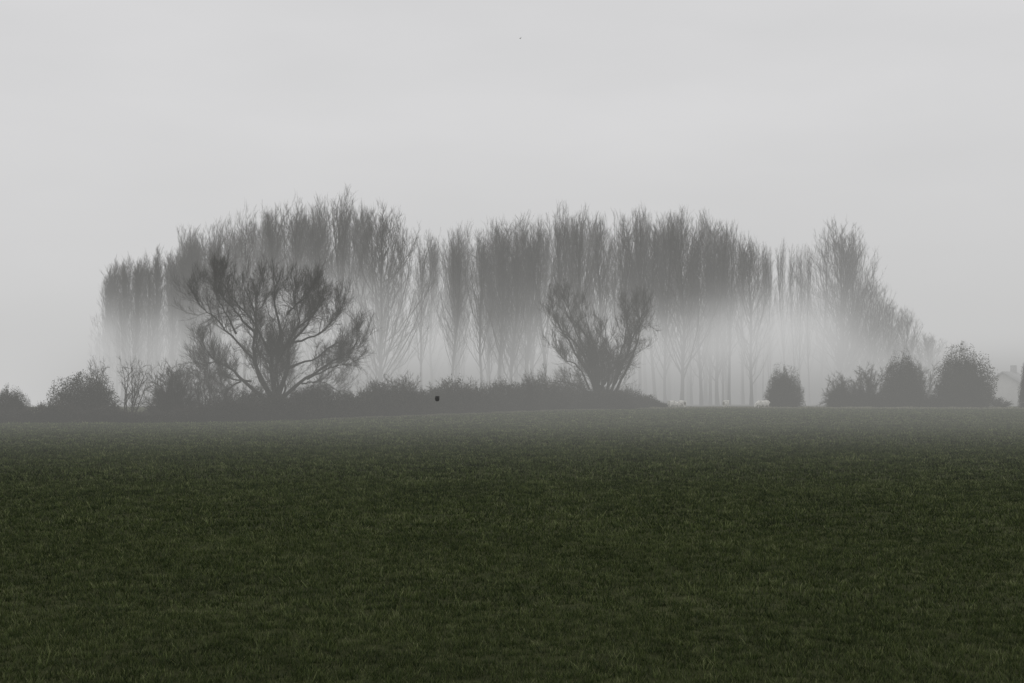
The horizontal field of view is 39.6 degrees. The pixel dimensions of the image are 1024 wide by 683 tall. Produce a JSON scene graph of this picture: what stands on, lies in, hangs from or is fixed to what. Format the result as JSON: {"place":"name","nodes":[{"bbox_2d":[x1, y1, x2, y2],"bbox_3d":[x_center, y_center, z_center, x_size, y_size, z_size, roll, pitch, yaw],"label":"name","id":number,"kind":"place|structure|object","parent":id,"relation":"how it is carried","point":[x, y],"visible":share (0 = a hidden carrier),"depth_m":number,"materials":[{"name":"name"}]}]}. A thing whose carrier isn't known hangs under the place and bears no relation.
{"place":"outdoors","nodes":[
{"label":"outdoors","id":0,"kind":"place"},
{"bbox_2d":[22,348,72,401],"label":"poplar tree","id":1,"kind":"object","parent":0,"point":[51,369],"visible":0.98,"depth_m":234.53,"materials":[{"name":"plant"}]},
{"bbox_2d":[0,392,1023,682],"bbox_3d":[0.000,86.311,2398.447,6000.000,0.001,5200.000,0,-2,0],"label":"ground","id":2,"kind":"structure","parent":0,"point":[42,396],"depth_m":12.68,"materials":[{"name":"green plant"}]},
{"bbox_2d":[0,384,31,415],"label":"shrub","id":3,"kind":"object","parent":2,"relation":"on","point":[13,401],"visible":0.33,"depth_m":81.59,"materials":[{"name":"grey plant"}]},
{"bbox_2d":[44,369,121,413],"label":"shrub","id":4,"kind":"object","parent":2,"relation":"on","point":[88,397],"visible":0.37,"depth_m":81.26,"materials":[{"name":"grey plant"}]},
{"bbox_2d":[87,271,112,385],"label":"poplar tree","id":5,"kind":"object","parent":2,"relation":"on","point":[105,358],"visible":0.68,"depth_m":177.17,"materials":[{"name":"grey plant"}]},
{"bbox_2d":[93,265,114,397],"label":"poplar tree","id":6,"kind":"object","parent":2,"relation":"on","point":[108,336],"visible":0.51,"depth_m":176.98,"materials":[{"name":"grey plant"}]},
{"bbox_2d":[105,263,132,405],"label":"poplar tree","id":7,"kind":"object","parent":2,"relation":"on","point":[124,286],"visible":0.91,"depth_m":168.37,"materials":[{"name":"grey plant"}]},
{"bbox_2d":[102,255,135,404],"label":"poplar tree","id":8,"kind":"object","parent":2,"relation":"on","point":[115,279],"visible":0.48,"depth_m":174.36,"materials":[{"name":"grey plant"}]},
{"bbox_2d":[107,256,135,405],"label":"poplar tree","id":9,"kind":"object","parent":2,"relation":"on","point":[129,278],"visible":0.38,"depth_m":171.60,"materials":[{"name":"grey plant"}]},
{"bbox_2d":[0,390,264,422],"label":"bramble hedge","id":10,"kind":"object","parent":2,"relation":"on","point":[221,413],"visible":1,"depth_m":78.27,"materials":[{"name":"grey plant"}]},
{"bbox_2d":[120,258,147,403],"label":"poplar tree","id":11,"kind":"object","parent":2,"relation":"on","point":[137,290],"visible":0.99,"depth_m":166.17,"materials":[{"name":"grey plant"}]},
{"bbox_2d":[116,356,157,411],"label":"sapling tree","id":12,"kind":"object","parent":2,"relation":"on","point":[132,405],"visible":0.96,"depth_m":82.50,"materials":[{"name":"grey plant"}]},
{"bbox_2d":[123,261,153,405],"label":"poplar tree","id":13,"kind":"object","parent":2,"relation":"on","point":[141,346],"visible":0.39,"depth_m":168.88,"materials":[{"name":"grey plant"}]},
{"bbox_2d":[138,259,161,405],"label":"poplar tree","id":14,"kind":"object","parent":2,"relation":"on","point":[149,283],"visible":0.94,"depth_m":168.15,"materials":[{"name":"grey plant"}]},
{"bbox_2d":[146,244,173,405],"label":"poplar tree","id":15,"kind":"object","parent":2,"relation":"on","point":[156,263],"visible":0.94,"depth_m":169.45,"materials":[{"name":"grey plant"}]},
{"bbox_2d":[137,358,196,415],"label":"shrub","id":16,"kind":"object","parent":2,"relation":"on","point":[166,402],"visible":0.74,"depth_m":82.15,"materials":[{"name":"grey plant"}]},
{"bbox_2d":[157,246,189,373],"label":"poplar tree","id":17,"kind":"object","parent":2,"relation":"on","point":[173,338],"visible":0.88,"depth_m":169.64,"materials":[{"name":"grey plant"}]},
{"bbox_2d":[144,359,203,413],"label":"shrub","id":18,"kind":"object","parent":2,"relation":"on","point":[177,384],"visible":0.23,"depth_m":83.44,"materials":[{"name":"grey plant"}]},
{"bbox_2d":[167,246,194,378],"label":"poplar tree","id":19,"kind":"object","parent":2,"relation":"on","point":[185,307],"visible":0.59,"depth_m":170.28,"materials":[{"name":"grey plant"}]},
{"bbox_2d":[168,242,215,390],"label":"poplar tree","id":20,"kind":"object","parent":2,"relation":"on","point":[194,306],"visible":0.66,"depth_m":168.38,"materials":[{"name":"grey plant"}]},
{"bbox_2d":[187,358,223,411],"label":"sapling tree","id":21,"kind":"object","parent":2,"relation":"on","point":[204,393],"visible":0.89,"depth_m":82.67,"materials":[{"name":"grey plant"}]},
{"bbox_2d":[189,231,244,395],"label":"poplar tree","id":22,"kind":"object","parent":2,"relation":"on","point":[215,303],"visible":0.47,"depth_m":168.10,"materials":[{"name":"grey plant"}]},
{"bbox_2d":[203,377,251,409],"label":"shrub","id":23,"kind":"object","parent":2,"relation":"on","point":[226,391],"visible":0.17,"depth_m":82.83,"materials":[{"name":"grey plant"}]},
{"bbox_2d":[203,221,262,398],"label":"poplar tree","id":24,"kind":"object","parent":2,"relation":"on","point":[232,254],"visible":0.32,"depth_m":181.29,"materials":[{"name":"grey plant"}]},
{"bbox_2d":[224,201,268,394],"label":"poplar tree","id":25,"kind":"object","parent":2,"relation":"on","point":[244,248],"visible":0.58,"depth_m":166.57,"materials":[{"name":"grey plant"}]},
{"bbox_2d":[227,210,287,385],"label":"poplar tree","id":26,"kind":"object","parent":2,"relation":"on","point":[253,245],"visible":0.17,"depth_m":191.41,"materials":[{"name":"grey plant"}]},
{"bbox_2d":[167,245,380,415],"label":"willow tree","id":27,"kind":"object","parent":2,"relation":"on","point":[279,353],"visible":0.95,"depth_m":86.62,"materials":[{"name":"grey plant"}]},
{"bbox_2d":[240,206,308,375],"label":"poplar tree","id":28,"kind":"object","parent":2,"relation":"on","point":[272,242],"visible":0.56,"depth_m":167.92,"materials":[{"name":"grey plant"}]},
{"bbox_2d":[265,194,330,404],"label":"poplar tree","id":29,"kind":"object","parent":2,"relation":"on","point":[296,243],"visible":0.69,"depth_m":167.88,"materials":[{"name":"grey plant"}]},
{"bbox_2d":[263,212,347,390],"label":"poplar tree","id":30,"kind":"object","parent":2,"relation":"on","point":[313,378],"visible":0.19,"depth_m":180.67,"materials":[{"name":"grey plant"}]},
{"bbox_2d":[279,210,357,388],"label":"poplar tree","id":31,"kind":"object","parent":2,"relation":"on","point":[316,246],"visible":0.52,"depth_m":168.69,"materials":[{"name":"grey plant"}]},
{"bbox_2d":[291,191,350,395],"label":"poplar tree","id":32,"kind":"object","parent":2,"relation":"on","point":[318,219],"visible":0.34,"depth_m":180.02,"materials":[{"name":"grey plant"}]},
{"bbox_2d":[317,182,376,392],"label":"poplar tree","id":33,"kind":"object","parent":2,"relation":"on","point":[338,247],"visible":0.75,"depth_m":167.66,"materials":[{"name":"grey plant"}]},
{"bbox_2d":[318,204,395,392],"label":"poplar tree","id":34,"kind":"object","parent":2,"relation":"on","point":[350,239],"visible":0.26,"depth_m":180.48,"materials":[{"name":"grey plant"}]},
{"bbox_2d":[345,200,389,386],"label":"poplar tree","id":35,"kind":"object","parent":2,"relation":"on","point":[370,306],"visible":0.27,"depth_m":179.05,"materials":[{"name":"grey plant"}]},
{"bbox_2d":[324,200,443,386],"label":"poplar tree","id":36,"kind":"object","parent":2,"relation":"on","point":[380,345],"visible":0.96,"depth_m":165.60,"materials":[{"name":"grey plant"}]},
{"bbox_2d":[369,214,430,384],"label":"poplar tree","id":37,"kind":"object","parent":2,"relation":"on","point":[401,309],"visible":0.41,"depth_m":178.12,"materials":[{"name":"grey plant"}]},
{"bbox_2d":[395,235,433,393],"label":"poplar tree","id":38,"kind":"object","parent":2,"relation":"on","point":[421,286],"visible":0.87,"depth_m":172.11,"materials":[{"name":"grey plant"}]},
{"bbox_2d":[403,235,452,386],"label":"poplar tree","id":39,"kind":"object","parent":2,"relation":"on","point":[434,351],"visible":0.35,"depth_m":194.30,"materials":[{"name":"grey plant"}]},
{"bbox_2d":[408,229,451,388],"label":"poplar tree","id":40,"kind":"object","parent":2,"relation":"on","point":[435,264],"visible":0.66,"depth_m":181.39,"materials":[{"name":"grey plant"}]},
{"bbox_2d":[222,371,670,420],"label":"field hedge","id":41,"kind":"object","parent":2,"relation":"on","point":[384,401],"visible":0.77,"depth_m":100.44,"materials":[{"name":"grey plant"}]},
{"bbox_2d":[427,235,474,382],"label":"poplar tree","id":42,"kind":"object","parent":2,"relation":"on","point":[459,298],"visible":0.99,"depth_m":169.81,"materials":[{"name":"grey plant"}]},
{"bbox_2d":[424,234,477,386],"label":"poplar tree","id":43,"kind":"object","parent":2,"relation":"on","point":[447,359],"visible":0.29,"depth_m":196.30,"materials":[{"name":"grey plant"}]},
{"bbox_2d":[430,225,472,382],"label":"poplar tree","id":44,"kind":"object","parent":2,"relation":"on","point":[454,308],"visible":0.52,"depth_m":173.84,"materials":[{"name":"grey plant"}]},
{"bbox_2d":[444,251,474,383],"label":"poplar tree","id":45,"kind":"object","parent":2,"relation":"on","point":[459,367],"visible":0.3,"depth_m":178.11,"materials":[{"name":"grey plant"}]},
{"bbox_2d":[440,229,484,387],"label":"poplar tree","id":46,"kind":"object","parent":2,"relation":"on","point":[469,279],"visible":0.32,"depth_m":186.79,"materials":[{"name":"grey plant"}]},
{"bbox_2d":[459,231,505,398],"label":"poplar tree","id":47,"kind":"object","parent":2,"relation":"on","point":[481,259],"visible":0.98,"depth_m":171.37,"materials":[{"name":"grey plant"}]},
{"bbox_2d":[468,243,499,388],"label":"poplar tree","id":48,"kind":"object","parent":2,"relation":"on","point":[489,332],"visible":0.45,"depth_m":175.85,"materials":[{"name":"grey plant"}]},
{"bbox_2d":[472,217,522,386],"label":"poplar tree","id":49,"kind":"object","parent":2,"relation":"on","point":[502,252],"visible":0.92,"depth_m":170.85,"materials":[{"name":"grey plant"}]},
{"bbox_2d":[484,247,516,381],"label":"poplar tree","id":50,"kind":"object","parent":2,"relation":"on","point":[497,355],"visible":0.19,"depth_m":175.66,"materials":[{"name":"grey plant"}]},
{"bbox_2d":[483,222,544,384],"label":"poplar tree","id":51,"kind":"object","parent":2,"relation":"on","point":[512,356],"visible":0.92,"depth_m":170.87,"materials":[{"name":"grey plant"}]},
{"bbox_2d":[488,229,557,386],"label":"poplar tree","id":52,"kind":"object","parent":2,"relation":"on","point":[528,334],"visible":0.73,"depth_m":172.65,"materials":[{"name":"grey plant"}]},
{"bbox_2d":[510,371,547,410],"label":"shrub","id":53,"kind":"object","parent":2,"relation":"on","point":[535,399],"visible":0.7,"depth_m":123.25,"materials":[{"name":"grey plant"}]},
{"bbox_2d":[514,237,547,381],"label":"poplar tree","id":54,"kind":"object","parent":2,"relation":"on","point":[532,359],"visible":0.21,"depth_m":176.08,"materials":[{"name":"grey plant"}]},
{"bbox_2d":[513,212,554,382],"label":"poplar tree","id":55,"kind":"object","parent":2,"relation":"on","point":[545,288],"visible":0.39,"depth_m":188.85,"materials":[{"name":"grey plant"}]},
{"bbox_2d":[526,222,561,381],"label":"poplar tree","id":56,"kind":"object","parent":2,"relation":"on","point":[538,305],"visible":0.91,"depth_m":172.31,"materials":[{"name":"grey plant"}]},
{"bbox_2d":[541,382,577,409],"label":"shrub","id":57,"kind":"object","parent":2,"relation":"on","point":[568,401],"visible":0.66,"depth_m":129.42,"materials":[{"name":"grey plant"}]},
{"bbox_2d":[534,209,597,386],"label":"poplar tree","id":58,"kind":"object","parent":2,"relation":"on","point":[567,251],"visible":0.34,"depth_m":180.21,"materials":[{"name":"grey plant"}]},
{"bbox_2d":[545,200,596,380],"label":"poplar tree","id":59,"kind":"object","parent":2,"relation":"on","point":[558,238],"visible":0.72,"depth_m":172.91,"materials":[{"name":"grey plant"}]},
{"bbox_2d":[557,218,602,383],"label":"poplar tree","id":60,"kind":"object","parent":2,"relation":"on","point":[579,260],"visible":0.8,"depth_m":168.23,"materials":[{"name":"grey plant"}]},
{"bbox_2d":[562,212,600,382],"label":"poplar tree","id":61,"kind":"object","parent":2,"relation":"on","point":[576,228],"visible":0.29,"depth_m":180.79,"materials":[{"name":"grey plant"}]},
{"bbox_2d":[559,213,630,380],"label":"poplar tree","id":62,"kind":"object","parent":2,"relation":"on","point":[608,258],"visible":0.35,"depth_m":186.00,"materials":[{"name":"grey plant"}]},
{"bbox_2d":[530,275,660,393],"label":"willow tree","id":63,"kind":"object","parent":2,"relation":"on","point":[595,363],"visible":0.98,"depth_m":139.74,"materials":[{"name":"grey plant"}]},
{"bbox_2d":[583,211,619,343],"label":"poplar tree","id":64,"kind":"object","parent":2,"relation":"on","point":[601,307],"visible":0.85,"depth_m":174.17,"materials":[{"name":"grey plant"}]},
{"bbox_2d":[577,387,640,409],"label":"shrub","id":65,"kind":"object","parent":2,"relation":"on","point":[604,399],"visible":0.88,"depth_m":135.57,"materials":[{"name":"grey plant"}]},
{"bbox_2d":[596,209,640,386],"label":"poplar tree","id":66,"kind":"object","parent":2,"relation":"on","point":[621,263],"visible":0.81,"depth_m":172.40,"materials":[{"name":"grey plant"}]},
{"bbox_2d":[615,243,646,393],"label":"poplar tree","id":67,"kind":"object","parent":2,"relation":"on","point":[633,372],"visible":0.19,"depth_m":178.07,"materials":[{"name":"grey plant"}]},
{"bbox_2d":[612,204,664,394],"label":"poplar tree","id":68,"kind":"object","parent":2,"relation":"on","point":[641,268],"visible":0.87,"depth_m":172.47,"materials":[{"name":"grey plant"}]},
{"bbox_2d":[616,203,664,398],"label":"poplar tree","id":69,"kind":"object","parent":2,"relation":"on","point":[644,370],"visible":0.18,"depth_m":180.81,"materials":[{"name":"grey plant"}]},
{"bbox_2d":[627,219,677,399],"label":"poplar tree","id":70,"kind":"object","parent":2,"relation":"on","point":[652,284],"visible":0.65,"depth_m":172.90,"materials":[{"name":"grey plant"}]},
{"bbox_2d":[635,215,689,402],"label":"poplar tree","id":71,"kind":"object","parent":2,"relation":"on","point":[666,248],"visible":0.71,"depth_m":171.76,"materials":[{"name":"grey plant"}]},
{"bbox_2d":[648,210,684,402],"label":"poplar tree","id":72,"kind":"object","parent":2,"relation":"on","point":[668,387],"visible":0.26,"depth_m":185.07,"materials":[{"name":"grey plant"}]},
{"bbox_2d":[319,405,1023,419],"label":"rough grass verge","id":73,"kind":"structure","parent":2,"relation":"on","point":[774,407],"depth_m":140.05,"materials":[{"name":"plant"}]},
{"bbox_2d":[666,206,706,404],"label":"poplar tree","id":74,"kind":"object","parent":2,"relation":"on","point":[687,380],"visible":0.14,"depth_m":186.75,"materials":[{"name":"grey plant"}]},
{"bbox_2d":[674,240,701,404],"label":"poplar tree","id":75,"kind":"object","parent":2,"relation":"on","point":[691,385],"visible":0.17,"depth_m":177.84,"materials":[{"name":"grey plant"}]},
{"bbox_2d":[646,214,730,400],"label":"poplar tree","id":76,"kind":"object","parent":2,"relation":"on","point":[684,325],"visible":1,"depth_m":168.97,"materials":[{"name":"grey plant"}]},
{"bbox_2d":[665,215,730,405],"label":"poplar tree","id":77,"kind":"object","parent":2,"relation":"on","point":[700,356],"visible":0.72,"depth_m":171.91,"materials":[{"name":"grey plant"}]},
{"bbox_2d":[677,209,728,404],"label":"poplar tree","id":78,"kind":"object","parent":2,"relation":"on","point":[705,396],"visible":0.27,"depth_m":185.22,"materials":[{"name":"grey plant"}]},
{"bbox_2d":[693,243,726,404],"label":"poplar tree","id":79,"kind":"object","parent":2,"relation":"on","point":[711,369],"visible":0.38,"depth_m":177.79,"materials":[{"name":"grey plant"}]},
{"bbox_2d":[675,222,749,405],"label":"poplar tree","id":80,"kind":"object","parent":2,"relation":"on","point":[717,357],"visible":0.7,"depth_m":174.98,"materials":[{"name":"grey plant"}]},
{"bbox_2d":[712,219,757,405],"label":"poplar tree","id":81,"kind":"object","parent":2,"relation":"on","point":[730,334],"visible":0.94,"depth_m":173.32,"materials":[{"name":"grey plant"}]},
{"bbox_2d":[728,231,754,404],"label":"poplar tree","id":82,"kind":"object","parent":2,"relation":"on","point":[742,389],"visible":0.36,"depth_m":184.87,"materials":[{"name":"grey plant"}]},
{"bbox_2d":[715,236,785,405],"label":"poplar tree","id":83,"kind":"object","parent":2,"relation":"on","point":[748,267],"visible":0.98,"depth_m":173.08,"materials":[{"name":"grey plant"}]},
{"bbox_2d":[730,238,774,403],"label":"poplar tree","id":84,"kind":"object","parent":2,"relation":"on","point":[755,382],"visible":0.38,"depth_m":196.10,"materials":[{"name":"grey plant"}]},
{"bbox_2d":[762,249,783,382],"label":"poplar tree","id":85,"kind":"object","parent":2,"relation":"on","point":[768,321],"visible":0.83,"depth_m":187.79,"materials":[{"name":"grey plant"}]},
{"bbox_2d":[762,363,805,407],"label":"shrub","id":86,"kind":"object","parent":2,"relation":"on","point":[783,391],"visible":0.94,"depth_m":151.09,"materials":[{"name":"grey plant"}]},
{"bbox_2d":[772,240,798,371],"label":"poplar tree","id":87,"kind":"object","parent":2,"relation":"on","point":[781,302],"visible":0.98,"depth_m":187.92,"materials":[{"name":"grey plant"}]},
{"bbox_2d":[783,243,806,382],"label":"poplar tree","id":88,"kind":"object","parent":2,"relation":"on","point":[791,270],"visible":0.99,"depth_m":188.37,"materials":[{"name":"grey plant"}]},
{"bbox_2d":[787,244,814,400],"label":"poplar tree","id":89,"kind":"object","parent":2,"relation":"on","point":[800,302],"visible":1,"depth_m":187.77,"materials":[{"name":"grey plant"}]},
{"bbox_2d":[794,249,820,404],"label":"poplar tree","id":90,"kind":"object","parent":2,"relation":"on","point":[808,346],"visible":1,"depth_m":188.17,"materials":[{"name":"grey plant"}]},
{"bbox_2d":[804,228,839,402],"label":"poplar tree","id":91,"kind":"object","parent":2,"relation":"on","point":[814,293],"visible":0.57,"depth_m":211.68,"materials":[{"name":"grey plant"}]},
{"bbox_2d":[778,214,892,383],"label":"poplar tree","id":92,"kind":"object","parent":2,"relation":"on","point":[840,355],"visible":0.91,"depth_m":203.89,"materials":[{"name":"grey plant"}]},
{"bbox_2d":[825,383,857,407],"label":"shrub","id":93,"kind":"object","parent":2,"relation":"on","point":[841,398],"visible":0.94,"depth_m":149.28,"materials":[{"name":"grey plant"}]},
{"bbox_2d":[813,234,892,390],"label":"poplar tree","id":94,"kind":"object","parent":2,"relation":"on","point":[853,367],"visible":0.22,"depth_m":211.68,"materials":[{"name":"grey plant"}]},
{"bbox_2d":[837,361,884,404],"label":"shrub","id":95,"kind":"object","parent":2,"relation":"on","point":[870,388],"visible":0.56,"depth_m":151.21,"materials":[{"name":"grey plant"}]},
{"bbox_2d":[835,275,900,385],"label":"poplar tree","id":96,"kind":"object","parent":2,"relation":"on","point":[874,348],"visible":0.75,"depth_m":207.68,"materials":[{"name":"grey plant"}]},
{"bbox_2d":[858,301,916,394],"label":"poplar tree","id":97,"kind":"object","parent":2,"relation":"on","point":[892,331],"visible":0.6,"depth_m":209.67,"materials":[{"name":"grey plant"}]},
{"bbox_2d":[878,346,929,407],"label":"shrub","id":98,"kind":"object","parent":2,"relation":"on","point":[903,381],"visible":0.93,"depth_m":146.84,"materials":[{"name":"grey plant"}]},
{"bbox_2d":[881,308,934,371],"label":"poplar tree","id":99,"kind":"object","parent":2,"relation":"on","point":[907,324],"visible":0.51,"depth_m":211.97,"materials":[{"name":"grey plant"}]},
{"bbox_2d":[903,332,958,391],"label":"poplar tree","id":100,"kind":"object","parent":2,"relation":"on","point":[929,349],"visible":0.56,"depth_m":213.57,"materials":[{"name":"grey plant"}]},
{"bbox_2d":[928,343,998,407],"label":"shrub","id":101,"kind":"object","parent":2,"relation":"on","point":[964,385],"visible":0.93,"depth_m":145.60,"materials":[{"name":"grey plant"}]},
{"bbox_2d":[986,365,1023,405],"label":"cottage","id":102,"kind":"structure","parent":2,"relation":"on","point":[1008,384],"depth_m":170.05,"materials":[{"name":"stone"}]},
{"bbox_2d":[0,0,1023,391],"label":"sky","id":103,"kind":"structure","parent":0,"point":[124,123],"materials":[{"name":"grey"}]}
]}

